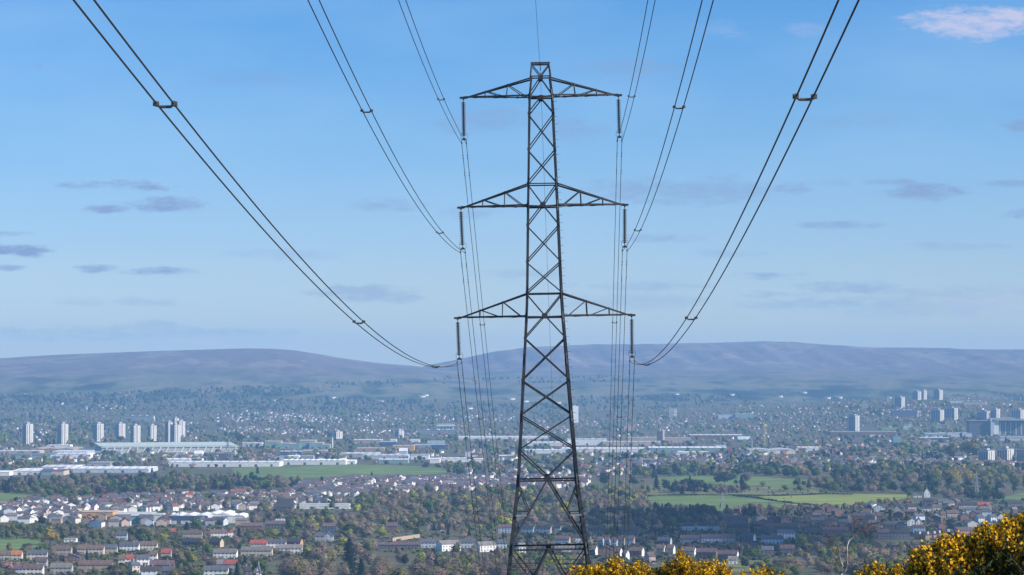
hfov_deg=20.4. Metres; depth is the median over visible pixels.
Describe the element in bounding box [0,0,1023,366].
sky
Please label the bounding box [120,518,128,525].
house
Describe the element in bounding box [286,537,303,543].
terraced house
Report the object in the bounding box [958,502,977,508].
terraced house
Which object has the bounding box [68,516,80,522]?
house
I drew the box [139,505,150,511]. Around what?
house
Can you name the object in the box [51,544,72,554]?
terraced house
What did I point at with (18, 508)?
house
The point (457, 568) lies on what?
bare tree
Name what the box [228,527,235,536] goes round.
terraced house
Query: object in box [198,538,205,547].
willow tree
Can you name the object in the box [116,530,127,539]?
terraced house
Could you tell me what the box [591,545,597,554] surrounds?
terraced house
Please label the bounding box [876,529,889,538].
terraced house
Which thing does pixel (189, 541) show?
terraced house
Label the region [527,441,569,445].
warehouse
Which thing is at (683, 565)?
gorse bush
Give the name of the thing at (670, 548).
terraced house
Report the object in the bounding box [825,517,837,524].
terraced house
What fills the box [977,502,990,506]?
terraced house
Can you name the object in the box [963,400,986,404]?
slab block
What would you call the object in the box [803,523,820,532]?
terraced house
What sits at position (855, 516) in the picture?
terraced house
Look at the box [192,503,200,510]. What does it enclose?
house
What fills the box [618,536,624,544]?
terraced house
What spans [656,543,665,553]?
terraced house
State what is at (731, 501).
field
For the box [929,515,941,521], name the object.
house
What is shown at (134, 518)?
warehouse
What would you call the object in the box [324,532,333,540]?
terraced house
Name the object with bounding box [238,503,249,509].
house
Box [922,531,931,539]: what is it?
terraced house
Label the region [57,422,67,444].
tower block
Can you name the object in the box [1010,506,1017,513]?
house
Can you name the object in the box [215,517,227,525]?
house
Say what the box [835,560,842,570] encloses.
leafy tree
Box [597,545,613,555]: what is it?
terraced house
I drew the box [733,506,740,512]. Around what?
house
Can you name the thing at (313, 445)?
warehouse
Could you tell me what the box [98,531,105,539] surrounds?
budding tree
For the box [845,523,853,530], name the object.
house
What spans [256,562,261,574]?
terraced house
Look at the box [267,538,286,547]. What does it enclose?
terraced house
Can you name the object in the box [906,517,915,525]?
terraced house
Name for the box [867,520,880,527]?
terraced house
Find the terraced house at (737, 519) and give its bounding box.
[725,514,749,523]
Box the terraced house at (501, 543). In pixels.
[496,539,506,548]
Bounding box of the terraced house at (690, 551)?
[682,546,695,555]
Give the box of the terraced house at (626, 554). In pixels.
[621,550,629,559]
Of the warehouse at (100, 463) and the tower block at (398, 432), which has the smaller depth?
the warehouse at (100, 463)
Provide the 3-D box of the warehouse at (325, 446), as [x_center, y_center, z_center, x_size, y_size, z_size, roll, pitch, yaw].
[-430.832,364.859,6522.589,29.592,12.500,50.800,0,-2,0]
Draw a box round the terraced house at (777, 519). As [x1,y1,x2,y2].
[769,516,780,522]
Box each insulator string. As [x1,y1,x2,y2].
[456,319,462,363]
[459,209,465,252]
[460,99,467,143]
[616,96,622,141]
[621,206,626,250]
[629,316,635,361]
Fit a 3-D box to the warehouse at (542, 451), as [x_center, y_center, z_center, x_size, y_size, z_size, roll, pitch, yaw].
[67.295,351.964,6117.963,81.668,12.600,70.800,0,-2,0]
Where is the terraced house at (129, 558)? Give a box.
[126,553,133,562]
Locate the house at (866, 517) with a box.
[864,514,875,520]
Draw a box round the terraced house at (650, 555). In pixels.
[644,552,655,561]
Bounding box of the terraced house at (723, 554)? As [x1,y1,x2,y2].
[717,549,738,559]
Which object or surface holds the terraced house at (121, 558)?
on the ground
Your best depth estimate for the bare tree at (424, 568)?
2007.92 m
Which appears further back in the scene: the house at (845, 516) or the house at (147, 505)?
the house at (147, 505)
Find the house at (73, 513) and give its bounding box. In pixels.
[70,511,78,515]
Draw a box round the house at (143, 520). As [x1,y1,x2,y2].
[141,516,151,523]
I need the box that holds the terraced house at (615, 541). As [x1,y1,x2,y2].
[612,537,617,545]
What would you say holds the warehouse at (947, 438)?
on the ground
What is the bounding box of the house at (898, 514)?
[893,511,904,517]
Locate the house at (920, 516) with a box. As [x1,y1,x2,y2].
[912,512,924,519]
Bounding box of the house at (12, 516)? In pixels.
[7,512,18,520]
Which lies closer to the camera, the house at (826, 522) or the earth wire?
the earth wire
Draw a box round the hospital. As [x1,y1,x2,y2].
[966,417,1023,435]
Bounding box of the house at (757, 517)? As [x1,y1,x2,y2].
[752,514,766,521]
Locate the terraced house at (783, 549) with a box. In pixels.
[779,545,794,553]
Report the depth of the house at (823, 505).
3480.89 m
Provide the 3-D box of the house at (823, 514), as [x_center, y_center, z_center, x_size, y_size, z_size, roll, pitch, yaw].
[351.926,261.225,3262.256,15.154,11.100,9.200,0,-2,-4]
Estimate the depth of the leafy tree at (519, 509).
3308.75 m
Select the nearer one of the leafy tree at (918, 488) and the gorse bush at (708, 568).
the gorse bush at (708, 568)
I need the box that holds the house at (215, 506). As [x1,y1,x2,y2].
[211,503,219,509]
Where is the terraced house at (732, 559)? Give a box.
[727,556,737,563]
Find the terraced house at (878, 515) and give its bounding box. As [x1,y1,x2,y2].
[867,512,882,519]
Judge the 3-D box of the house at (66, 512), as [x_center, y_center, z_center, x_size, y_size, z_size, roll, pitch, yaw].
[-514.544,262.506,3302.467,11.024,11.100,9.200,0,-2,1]
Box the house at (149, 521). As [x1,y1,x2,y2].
[145,518,153,525]
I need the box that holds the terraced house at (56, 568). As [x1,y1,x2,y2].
[50,561,73,573]
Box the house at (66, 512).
[63,509,73,515]
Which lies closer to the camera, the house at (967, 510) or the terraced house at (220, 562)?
the terraced house at (220, 562)
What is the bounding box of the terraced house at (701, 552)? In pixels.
[696,546,717,557]
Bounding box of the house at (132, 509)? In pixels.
[128,506,136,511]
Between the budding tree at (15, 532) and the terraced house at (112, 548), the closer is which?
the terraced house at (112, 548)
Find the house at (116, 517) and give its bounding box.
[109,515,121,519]
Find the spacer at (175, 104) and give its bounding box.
[153,101,177,107]
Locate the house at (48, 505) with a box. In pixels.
[42,504,52,507]
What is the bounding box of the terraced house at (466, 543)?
[460,539,473,547]
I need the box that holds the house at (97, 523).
[89,520,104,527]
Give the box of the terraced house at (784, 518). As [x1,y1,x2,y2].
[780,514,788,522]
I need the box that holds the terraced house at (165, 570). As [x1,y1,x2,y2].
[161,564,173,574]
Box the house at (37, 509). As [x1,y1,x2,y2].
[33,507,43,512]
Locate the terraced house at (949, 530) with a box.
[941,529,953,536]
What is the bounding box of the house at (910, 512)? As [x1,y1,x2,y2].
[904,509,914,515]
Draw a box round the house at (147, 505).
[142,504,149,511]
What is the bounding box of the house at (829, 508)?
[825,505,837,511]
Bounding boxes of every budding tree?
[11,527,22,539]
[88,530,97,539]
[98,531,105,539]
[168,570,178,574]
[171,540,176,548]
[181,552,194,559]
[288,565,302,574]
[293,555,311,564]
[381,566,393,574]
[390,567,409,574]
[414,558,423,564]
[416,570,432,574]
[441,564,453,573]
[462,563,470,570]
[465,522,470,528]
[466,555,475,562]
[583,503,588,513]
[777,568,793,574]
[796,484,806,490]
[833,566,840,574]
[891,559,906,568]
[941,468,959,490]
[943,443,957,456]
[957,438,983,455]
[1008,471,1021,492]
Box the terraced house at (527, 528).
[521,525,534,532]
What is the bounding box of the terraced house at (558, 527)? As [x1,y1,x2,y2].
[555,524,561,531]
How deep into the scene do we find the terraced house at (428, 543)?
2680.81 m
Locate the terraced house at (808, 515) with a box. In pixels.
[804,511,811,519]
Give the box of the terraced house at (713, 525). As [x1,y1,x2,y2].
[708,522,718,529]
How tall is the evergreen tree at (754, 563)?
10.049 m
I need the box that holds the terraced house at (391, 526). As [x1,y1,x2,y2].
[386,522,397,530]
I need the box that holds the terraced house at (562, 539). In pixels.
[555,535,570,543]
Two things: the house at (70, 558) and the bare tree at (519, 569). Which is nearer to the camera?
the bare tree at (519, 569)
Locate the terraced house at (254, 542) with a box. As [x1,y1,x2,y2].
[250,538,267,545]
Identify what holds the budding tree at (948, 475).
on the ground
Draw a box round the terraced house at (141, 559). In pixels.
[136,555,149,564]
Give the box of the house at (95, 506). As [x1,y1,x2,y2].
[92,503,98,509]
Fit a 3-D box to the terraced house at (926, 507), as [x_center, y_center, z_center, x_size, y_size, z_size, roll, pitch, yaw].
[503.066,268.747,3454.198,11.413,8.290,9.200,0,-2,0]
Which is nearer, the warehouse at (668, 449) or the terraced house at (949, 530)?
the terraced house at (949, 530)
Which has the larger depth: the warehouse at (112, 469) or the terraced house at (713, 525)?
the warehouse at (112, 469)
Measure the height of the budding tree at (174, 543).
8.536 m
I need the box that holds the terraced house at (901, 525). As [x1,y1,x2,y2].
[895,521,906,528]
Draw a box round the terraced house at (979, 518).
[974,515,984,522]
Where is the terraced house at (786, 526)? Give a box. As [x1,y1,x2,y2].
[774,523,797,530]
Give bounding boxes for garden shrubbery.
[0,483,1023,574]
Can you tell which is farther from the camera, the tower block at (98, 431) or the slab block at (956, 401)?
the slab block at (956, 401)
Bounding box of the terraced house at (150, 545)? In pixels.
[139,540,157,550]
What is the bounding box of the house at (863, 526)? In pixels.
[857,523,867,531]
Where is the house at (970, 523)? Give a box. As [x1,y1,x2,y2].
[963,520,977,527]
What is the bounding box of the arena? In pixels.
[437,423,454,429]
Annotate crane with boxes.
[762,421,766,444]
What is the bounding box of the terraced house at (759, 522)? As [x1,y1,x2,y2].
[756,518,766,524]
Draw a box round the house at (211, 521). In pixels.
[205,517,214,524]
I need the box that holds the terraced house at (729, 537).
[723,534,735,541]
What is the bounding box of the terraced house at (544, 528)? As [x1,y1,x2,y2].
[535,525,551,532]
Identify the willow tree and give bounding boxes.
[42,526,58,541]
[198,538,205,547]
[950,467,960,486]
[961,469,975,483]
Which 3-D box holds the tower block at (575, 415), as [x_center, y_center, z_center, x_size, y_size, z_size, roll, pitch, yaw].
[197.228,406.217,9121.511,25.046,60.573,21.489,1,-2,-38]
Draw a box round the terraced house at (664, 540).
[657,537,671,544]
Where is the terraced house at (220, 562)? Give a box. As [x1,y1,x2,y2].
[216,559,224,564]
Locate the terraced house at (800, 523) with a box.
[791,519,807,527]
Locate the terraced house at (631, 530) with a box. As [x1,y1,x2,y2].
[620,526,639,534]
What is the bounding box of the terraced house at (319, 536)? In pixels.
[315,532,324,540]
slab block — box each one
[126,415,154,420]
[418,429,458,433]
[861,401,867,407]
[891,409,918,416]
[947,399,962,402]
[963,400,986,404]
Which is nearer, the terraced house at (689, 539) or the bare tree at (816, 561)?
the bare tree at (816, 561)
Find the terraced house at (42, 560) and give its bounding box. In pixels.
[35,557,48,566]
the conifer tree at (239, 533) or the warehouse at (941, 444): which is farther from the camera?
the warehouse at (941, 444)
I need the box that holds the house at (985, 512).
[981,508,991,516]
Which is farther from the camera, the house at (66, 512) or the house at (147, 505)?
the house at (147, 505)
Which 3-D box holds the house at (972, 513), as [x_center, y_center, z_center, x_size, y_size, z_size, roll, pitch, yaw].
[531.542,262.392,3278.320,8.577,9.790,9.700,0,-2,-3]
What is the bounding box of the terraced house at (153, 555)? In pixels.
[149,549,157,560]
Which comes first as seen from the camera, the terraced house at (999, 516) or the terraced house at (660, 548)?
the terraced house at (660, 548)
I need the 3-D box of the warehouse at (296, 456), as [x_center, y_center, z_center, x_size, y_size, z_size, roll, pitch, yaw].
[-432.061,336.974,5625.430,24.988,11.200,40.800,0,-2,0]
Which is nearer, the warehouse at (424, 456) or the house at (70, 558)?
the house at (70, 558)
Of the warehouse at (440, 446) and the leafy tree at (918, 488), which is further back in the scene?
the warehouse at (440, 446)
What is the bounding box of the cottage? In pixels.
[913,493,921,496]
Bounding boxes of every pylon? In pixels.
[225,437,230,459]
[454,62,634,574]
[972,473,980,492]
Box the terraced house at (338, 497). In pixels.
[335,494,341,500]
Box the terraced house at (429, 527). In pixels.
[427,523,432,530]
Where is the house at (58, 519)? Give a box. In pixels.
[51,516,62,524]
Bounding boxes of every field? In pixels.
[0,493,35,500]
[0,539,41,549]
[231,464,448,478]
[638,482,818,495]
[645,495,787,511]
[658,475,814,486]
[716,558,762,571]
[758,494,910,507]
[882,427,922,429]
[995,493,1023,501]
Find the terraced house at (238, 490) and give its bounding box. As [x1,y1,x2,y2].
[230,489,245,492]
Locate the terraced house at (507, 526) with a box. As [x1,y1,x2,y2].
[498,523,511,532]
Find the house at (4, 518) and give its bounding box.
[0,515,8,521]
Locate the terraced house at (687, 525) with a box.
[682,522,694,529]
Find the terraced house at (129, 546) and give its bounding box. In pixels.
[119,540,139,550]
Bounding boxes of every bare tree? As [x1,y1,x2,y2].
[90,565,97,573]
[109,568,123,574]
[205,555,216,564]
[228,537,239,545]
[275,560,293,573]
[278,564,294,574]
[280,556,298,565]
[294,567,311,574]
[300,563,315,574]
[308,559,319,574]
[315,559,335,572]
[316,566,332,574]
[336,560,350,574]
[365,562,387,574]
[368,558,394,570]
[369,565,385,574]
[371,556,393,568]
[394,555,402,562]
[406,561,422,574]
[414,565,432,574]
[425,566,448,574]
[441,559,457,565]
[448,570,461,574]
[450,562,463,573]
[467,564,491,574]
[471,561,486,573]
[475,559,489,572]
[479,555,488,563]
[486,562,496,574]
[490,564,506,574]
[512,562,528,574]
[523,558,534,573]
[530,566,548,574]
[535,564,549,574]
[782,558,805,572]
[813,560,830,572]
[817,560,828,574]
[820,564,835,574]
[843,559,858,573]
[856,558,866,569]
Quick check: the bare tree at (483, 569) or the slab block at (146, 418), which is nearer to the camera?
the bare tree at (483, 569)
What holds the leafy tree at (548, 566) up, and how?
on the ground
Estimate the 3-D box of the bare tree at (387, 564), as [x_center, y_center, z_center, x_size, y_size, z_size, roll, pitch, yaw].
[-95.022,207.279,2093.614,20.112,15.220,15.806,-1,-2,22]
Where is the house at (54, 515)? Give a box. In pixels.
[48,513,62,521]
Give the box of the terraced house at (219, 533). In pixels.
[210,528,227,537]
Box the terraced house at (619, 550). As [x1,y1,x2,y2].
[614,547,622,556]
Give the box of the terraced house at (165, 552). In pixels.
[161,549,171,556]
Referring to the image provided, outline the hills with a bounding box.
[0,341,1023,401]
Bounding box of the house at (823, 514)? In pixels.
[812,511,825,516]
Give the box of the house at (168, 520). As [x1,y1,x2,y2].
[162,517,170,524]
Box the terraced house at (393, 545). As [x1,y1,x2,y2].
[377,541,420,548]
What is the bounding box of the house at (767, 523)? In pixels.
[762,520,773,525]
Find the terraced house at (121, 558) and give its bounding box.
[118,553,125,563]
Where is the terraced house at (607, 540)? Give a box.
[604,536,610,545]
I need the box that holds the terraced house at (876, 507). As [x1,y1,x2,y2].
[873,504,884,511]
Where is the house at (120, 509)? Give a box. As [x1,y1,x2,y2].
[112,507,123,511]
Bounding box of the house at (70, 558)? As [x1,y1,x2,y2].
[64,554,80,562]
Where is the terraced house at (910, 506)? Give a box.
[905,504,916,510]
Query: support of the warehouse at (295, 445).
on the ground
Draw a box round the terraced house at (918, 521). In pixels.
[915,517,922,524]
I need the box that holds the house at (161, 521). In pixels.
[156,518,166,525]
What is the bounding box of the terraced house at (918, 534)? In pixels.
[914,531,922,538]
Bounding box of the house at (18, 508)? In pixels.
[13,506,21,512]
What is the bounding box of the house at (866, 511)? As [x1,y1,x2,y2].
[864,509,871,514]
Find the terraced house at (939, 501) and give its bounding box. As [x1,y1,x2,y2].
[937,499,948,505]
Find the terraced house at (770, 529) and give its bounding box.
[755,526,774,533]
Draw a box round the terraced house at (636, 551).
[629,545,644,556]
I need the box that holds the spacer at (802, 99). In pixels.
[792,93,816,100]
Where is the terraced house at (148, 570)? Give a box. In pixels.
[140,564,157,574]
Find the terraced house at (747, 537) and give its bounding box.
[742,533,755,541]
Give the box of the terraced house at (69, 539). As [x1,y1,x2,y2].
[64,537,77,541]
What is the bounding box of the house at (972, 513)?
[969,511,977,516]
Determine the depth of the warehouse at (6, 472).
4702.04 m
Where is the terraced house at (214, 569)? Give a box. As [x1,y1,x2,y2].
[203,565,228,574]
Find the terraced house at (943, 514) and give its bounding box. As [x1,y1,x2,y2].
[940,511,945,518]
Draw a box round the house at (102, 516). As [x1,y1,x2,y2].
[98,512,106,519]
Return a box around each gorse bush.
[568,553,653,574]
[646,546,701,574]
[693,556,736,574]
[739,562,784,574]
[853,557,904,574]
[900,511,1023,574]
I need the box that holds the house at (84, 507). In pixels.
[80,505,88,510]
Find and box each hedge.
[648,493,746,495]
[732,492,852,495]
[736,495,820,505]
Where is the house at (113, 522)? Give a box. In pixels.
[108,519,118,526]
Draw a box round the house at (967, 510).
[964,507,975,514]
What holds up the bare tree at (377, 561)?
on the ground
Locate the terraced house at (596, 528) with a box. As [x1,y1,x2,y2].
[588,525,605,532]
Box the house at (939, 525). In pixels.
[934,522,945,528]
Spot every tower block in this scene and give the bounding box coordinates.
[22,422,32,444]
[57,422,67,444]
[93,422,103,440]
[114,422,125,438]
[130,424,140,441]
[147,424,156,440]
[165,420,172,441]
[170,423,180,441]
[172,417,178,422]
[177,420,184,436]
[333,430,342,438]
[395,429,403,436]
[569,405,577,422]
[848,414,859,430]
[895,396,904,407]
[912,390,920,399]
[922,389,926,399]
[931,408,943,421]
[934,389,942,399]
[944,407,957,419]
[978,410,989,419]
[978,448,994,460]
[991,408,999,417]
[996,446,1013,460]
[1011,408,1023,418]
[1016,446,1023,461]
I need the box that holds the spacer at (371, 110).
[360,109,372,112]
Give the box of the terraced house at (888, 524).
[883,521,895,528]
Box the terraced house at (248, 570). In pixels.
[243,564,253,574]
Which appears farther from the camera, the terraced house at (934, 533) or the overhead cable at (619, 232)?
the terraced house at (934, 533)
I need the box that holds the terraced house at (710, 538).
[701,534,722,542]
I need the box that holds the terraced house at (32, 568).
[22,562,44,574]
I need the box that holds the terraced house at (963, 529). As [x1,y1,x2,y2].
[953,527,972,534]
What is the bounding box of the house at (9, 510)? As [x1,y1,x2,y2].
[4,508,15,513]
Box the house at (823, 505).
[820,503,830,509]
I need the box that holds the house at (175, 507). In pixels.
[172,503,178,510]
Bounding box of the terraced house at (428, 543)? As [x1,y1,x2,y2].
[420,538,435,547]
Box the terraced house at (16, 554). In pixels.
[0,549,22,559]
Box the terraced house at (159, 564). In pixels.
[149,559,174,570]
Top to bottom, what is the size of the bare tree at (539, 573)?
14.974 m
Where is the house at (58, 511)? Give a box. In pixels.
[51,509,63,516]
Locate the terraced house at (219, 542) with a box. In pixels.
[209,538,223,546]
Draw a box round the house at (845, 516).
[841,513,850,518]
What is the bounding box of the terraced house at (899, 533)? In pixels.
[889,529,909,538]
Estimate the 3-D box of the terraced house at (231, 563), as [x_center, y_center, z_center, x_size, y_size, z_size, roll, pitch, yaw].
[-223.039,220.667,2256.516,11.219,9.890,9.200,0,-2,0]
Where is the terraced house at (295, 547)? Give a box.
[276,543,302,553]
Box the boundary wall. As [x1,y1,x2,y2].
[392,534,419,540]
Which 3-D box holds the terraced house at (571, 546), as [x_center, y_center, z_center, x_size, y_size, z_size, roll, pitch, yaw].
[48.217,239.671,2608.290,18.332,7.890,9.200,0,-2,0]
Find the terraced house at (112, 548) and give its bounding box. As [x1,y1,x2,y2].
[104,543,117,553]
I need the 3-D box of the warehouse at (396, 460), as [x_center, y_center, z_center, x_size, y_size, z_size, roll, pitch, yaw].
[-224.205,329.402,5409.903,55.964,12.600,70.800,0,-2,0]
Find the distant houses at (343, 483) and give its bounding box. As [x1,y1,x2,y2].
[0,391,1023,508]
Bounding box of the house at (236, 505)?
[234,502,242,509]
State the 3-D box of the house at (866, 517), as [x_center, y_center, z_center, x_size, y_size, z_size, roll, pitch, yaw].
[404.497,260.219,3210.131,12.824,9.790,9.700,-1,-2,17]
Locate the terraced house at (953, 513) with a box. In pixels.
[946,509,958,516]
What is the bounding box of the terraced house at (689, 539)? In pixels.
[680,535,699,543]
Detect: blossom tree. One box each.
[0,560,14,569]
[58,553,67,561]
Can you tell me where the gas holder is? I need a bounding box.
[669,409,676,417]
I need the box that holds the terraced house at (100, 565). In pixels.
[78,558,113,570]
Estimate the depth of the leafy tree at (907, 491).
3842.15 m
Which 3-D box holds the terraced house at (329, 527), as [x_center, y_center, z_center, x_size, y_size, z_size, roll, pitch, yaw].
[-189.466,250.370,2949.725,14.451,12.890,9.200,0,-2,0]
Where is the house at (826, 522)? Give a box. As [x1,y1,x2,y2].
[821,518,832,525]
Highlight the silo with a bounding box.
[657,428,663,442]
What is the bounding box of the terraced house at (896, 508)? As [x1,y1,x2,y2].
[893,504,899,511]
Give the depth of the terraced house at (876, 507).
3440.45 m
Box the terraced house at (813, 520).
[810,517,824,524]
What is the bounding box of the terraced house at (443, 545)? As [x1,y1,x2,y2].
[436,540,460,550]
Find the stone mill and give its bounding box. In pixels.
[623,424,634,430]
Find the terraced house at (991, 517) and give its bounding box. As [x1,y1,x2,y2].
[986,514,996,520]
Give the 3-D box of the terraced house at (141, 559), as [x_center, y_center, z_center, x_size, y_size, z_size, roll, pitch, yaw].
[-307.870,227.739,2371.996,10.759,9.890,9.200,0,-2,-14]
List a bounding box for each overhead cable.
[73,0,480,572]
[93,0,484,574]
[308,0,496,570]
[319,0,500,574]
[398,0,506,567]
[406,1,508,556]
[606,0,647,560]
[609,1,654,556]
[613,0,702,547]
[616,0,713,555]
[623,0,838,557]
[627,0,859,552]
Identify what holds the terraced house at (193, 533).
on the ground
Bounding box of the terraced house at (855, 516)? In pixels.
[852,513,865,519]
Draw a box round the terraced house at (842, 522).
[837,518,852,526]
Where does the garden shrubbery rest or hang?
on the ground
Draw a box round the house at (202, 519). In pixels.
[198,516,204,524]
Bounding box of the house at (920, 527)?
[911,524,924,532]
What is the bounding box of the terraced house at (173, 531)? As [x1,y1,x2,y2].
[170,528,177,535]
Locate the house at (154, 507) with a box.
[151,503,159,510]
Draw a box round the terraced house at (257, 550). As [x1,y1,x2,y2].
[240,545,272,555]
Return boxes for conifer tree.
[181,522,189,535]
[233,561,240,574]
[236,527,241,536]
[336,538,358,574]
[355,558,365,574]
[652,475,659,488]
[748,522,756,536]
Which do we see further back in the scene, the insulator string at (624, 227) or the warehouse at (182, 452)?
the warehouse at (182, 452)
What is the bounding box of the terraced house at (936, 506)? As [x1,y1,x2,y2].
[931,504,941,509]
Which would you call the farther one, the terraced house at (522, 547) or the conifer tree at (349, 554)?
the terraced house at (522, 547)
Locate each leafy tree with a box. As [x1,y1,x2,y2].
[117,565,125,574]
[155,533,169,543]
[186,554,198,563]
[188,569,202,574]
[251,558,267,571]
[268,529,278,536]
[373,525,386,535]
[426,508,434,514]
[460,569,477,574]
[485,522,493,532]
[504,568,519,574]
[517,506,522,514]
[542,561,553,573]
[544,554,561,561]
[744,547,761,558]
[762,558,772,565]
[767,565,780,574]
[789,565,800,574]
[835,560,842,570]
[904,488,911,496]
[909,481,923,492]
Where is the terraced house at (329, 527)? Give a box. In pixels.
[322,523,336,533]
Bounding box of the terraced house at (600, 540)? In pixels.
[597,537,603,545]
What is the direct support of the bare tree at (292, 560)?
on the ground
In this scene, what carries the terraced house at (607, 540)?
on the ground
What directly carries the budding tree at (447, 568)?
on the ground
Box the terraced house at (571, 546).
[555,545,574,551]
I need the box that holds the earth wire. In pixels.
[535,0,558,559]
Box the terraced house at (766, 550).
[761,546,773,554]
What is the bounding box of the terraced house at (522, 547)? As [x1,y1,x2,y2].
[517,542,525,552]
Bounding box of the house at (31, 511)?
[25,509,34,513]
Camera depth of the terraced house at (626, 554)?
2465.11 m
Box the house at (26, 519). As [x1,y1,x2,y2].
[17,515,30,523]
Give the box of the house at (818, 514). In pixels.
[812,511,820,516]
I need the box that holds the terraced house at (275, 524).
[265,521,285,528]
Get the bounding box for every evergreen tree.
[36,515,49,523]
[105,565,114,570]
[242,478,251,486]
[400,554,408,563]
[561,524,572,534]
[596,471,609,483]
[629,473,637,484]
[661,480,670,485]
[715,471,732,483]
[749,562,763,570]
[792,478,800,484]
[849,565,858,574]
[917,474,925,482]
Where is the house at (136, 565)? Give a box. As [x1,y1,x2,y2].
[129,561,140,572]
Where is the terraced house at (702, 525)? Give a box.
[697,522,707,529]
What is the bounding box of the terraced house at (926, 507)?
[921,505,931,510]
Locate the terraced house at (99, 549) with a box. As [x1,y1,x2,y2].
[77,543,104,553]
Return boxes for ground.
[0,397,1023,574]
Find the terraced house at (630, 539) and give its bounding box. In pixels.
[626,536,634,544]
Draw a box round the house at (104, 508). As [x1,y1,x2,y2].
[98,506,110,509]
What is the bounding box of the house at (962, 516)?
[958,513,968,520]
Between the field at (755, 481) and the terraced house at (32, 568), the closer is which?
the terraced house at (32, 568)
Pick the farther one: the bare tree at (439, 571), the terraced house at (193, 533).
the terraced house at (193, 533)
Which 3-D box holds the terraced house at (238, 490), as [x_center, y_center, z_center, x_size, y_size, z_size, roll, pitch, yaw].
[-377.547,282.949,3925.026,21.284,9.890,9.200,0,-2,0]
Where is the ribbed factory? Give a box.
[94,442,238,452]
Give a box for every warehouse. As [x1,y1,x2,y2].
[0,449,44,454]
[0,470,12,475]
[6,453,56,458]
[13,467,57,474]
[28,446,82,452]
[41,464,82,468]
[41,468,53,474]
[46,444,72,446]
[50,450,94,452]
[51,469,68,474]
[56,451,95,457]
[63,465,157,472]
[81,510,118,516]
[87,461,115,465]
[94,451,122,454]
[115,512,156,519]
[131,514,138,522]
[138,514,153,522]
[153,513,164,521]
[168,457,190,463]
[169,460,282,466]
[169,512,211,523]
[171,451,187,454]
[191,458,203,460]
[194,450,203,454]
[210,510,234,516]
[218,453,232,459]
[224,512,247,522]
[242,441,263,446]
[265,440,282,448]
[275,442,290,448]
[276,498,294,511]
[280,450,302,455]
[280,459,347,464]
[288,455,299,458]
[290,443,299,448]
[299,503,350,508]
[300,440,316,448]
[301,455,314,458]
[303,450,327,452]
[309,442,323,448]
[317,444,330,448]
[341,452,380,456]
[347,460,356,463]
[354,438,382,442]
[357,446,384,451]
[361,454,409,458]
[379,440,396,445]
[379,457,408,463]
[393,444,414,450]
[399,448,407,453]
[411,454,429,459]
[414,444,430,447]
[427,440,444,443]
[430,458,440,462]
[431,444,445,448]
[441,457,466,461]
[458,435,547,439]
[525,448,561,453]
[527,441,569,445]
[562,446,647,451]
[567,438,606,444]
[603,440,660,445]
[626,436,656,440]
[647,446,726,452]
[664,437,690,442]
[676,451,710,454]
[688,434,741,438]
[718,415,734,418]
[734,414,753,418]
[737,436,750,441]
[746,447,794,453]
[797,446,818,450]
[827,431,896,436]
[891,435,901,442]
[917,436,956,441]
[923,433,941,436]
[939,442,956,446]
[941,432,971,436]
[997,435,1023,440]
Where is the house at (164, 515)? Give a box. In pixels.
[160,514,172,517]
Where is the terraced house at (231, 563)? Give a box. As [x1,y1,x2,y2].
[223,559,237,569]
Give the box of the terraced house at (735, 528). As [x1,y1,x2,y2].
[727,524,747,532]
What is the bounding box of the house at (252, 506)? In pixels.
[249,502,257,509]
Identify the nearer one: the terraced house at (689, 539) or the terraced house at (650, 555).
the terraced house at (650, 555)
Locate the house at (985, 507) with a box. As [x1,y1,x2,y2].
[980,505,991,509]
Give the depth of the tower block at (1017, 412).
8745.59 m
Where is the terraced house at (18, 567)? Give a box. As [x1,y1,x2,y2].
[15,564,22,573]
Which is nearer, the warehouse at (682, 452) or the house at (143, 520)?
the house at (143, 520)
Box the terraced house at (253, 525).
[241,522,263,530]
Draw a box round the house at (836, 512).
[831,508,844,515]
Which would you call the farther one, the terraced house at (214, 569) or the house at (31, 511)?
the house at (31, 511)
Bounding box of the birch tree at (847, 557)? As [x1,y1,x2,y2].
[820,508,885,574]
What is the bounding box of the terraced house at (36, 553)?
[26,548,47,559]
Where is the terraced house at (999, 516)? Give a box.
[997,512,1002,520]
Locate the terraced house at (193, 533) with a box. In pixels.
[182,529,202,537]
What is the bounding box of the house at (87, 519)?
[84,516,93,523]
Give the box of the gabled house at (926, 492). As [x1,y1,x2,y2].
[923,487,929,496]
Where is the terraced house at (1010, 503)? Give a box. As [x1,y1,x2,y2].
[1005,500,1021,506]
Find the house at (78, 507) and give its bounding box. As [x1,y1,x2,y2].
[72,505,81,510]
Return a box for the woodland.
[0,375,1023,568]
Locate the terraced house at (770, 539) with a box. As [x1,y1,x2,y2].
[761,535,782,543]
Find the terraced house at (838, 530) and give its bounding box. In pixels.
[821,525,848,534]
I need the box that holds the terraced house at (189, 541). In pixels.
[181,538,202,546]
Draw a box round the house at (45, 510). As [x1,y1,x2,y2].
[42,508,49,514]
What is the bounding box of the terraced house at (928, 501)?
[923,499,933,504]
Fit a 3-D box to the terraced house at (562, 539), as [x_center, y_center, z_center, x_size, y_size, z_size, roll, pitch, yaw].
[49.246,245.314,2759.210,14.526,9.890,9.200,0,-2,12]
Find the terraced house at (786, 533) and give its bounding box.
[777,529,794,538]
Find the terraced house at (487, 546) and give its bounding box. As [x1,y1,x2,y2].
[474,541,495,551]
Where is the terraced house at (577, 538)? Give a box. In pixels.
[575,534,581,542]
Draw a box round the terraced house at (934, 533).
[931,530,936,538]
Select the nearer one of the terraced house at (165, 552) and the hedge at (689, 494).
the terraced house at (165, 552)
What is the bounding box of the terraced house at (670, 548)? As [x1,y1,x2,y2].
[666,544,675,553]
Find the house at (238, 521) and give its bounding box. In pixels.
[235,516,247,524]
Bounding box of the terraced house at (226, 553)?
[213,549,237,557]

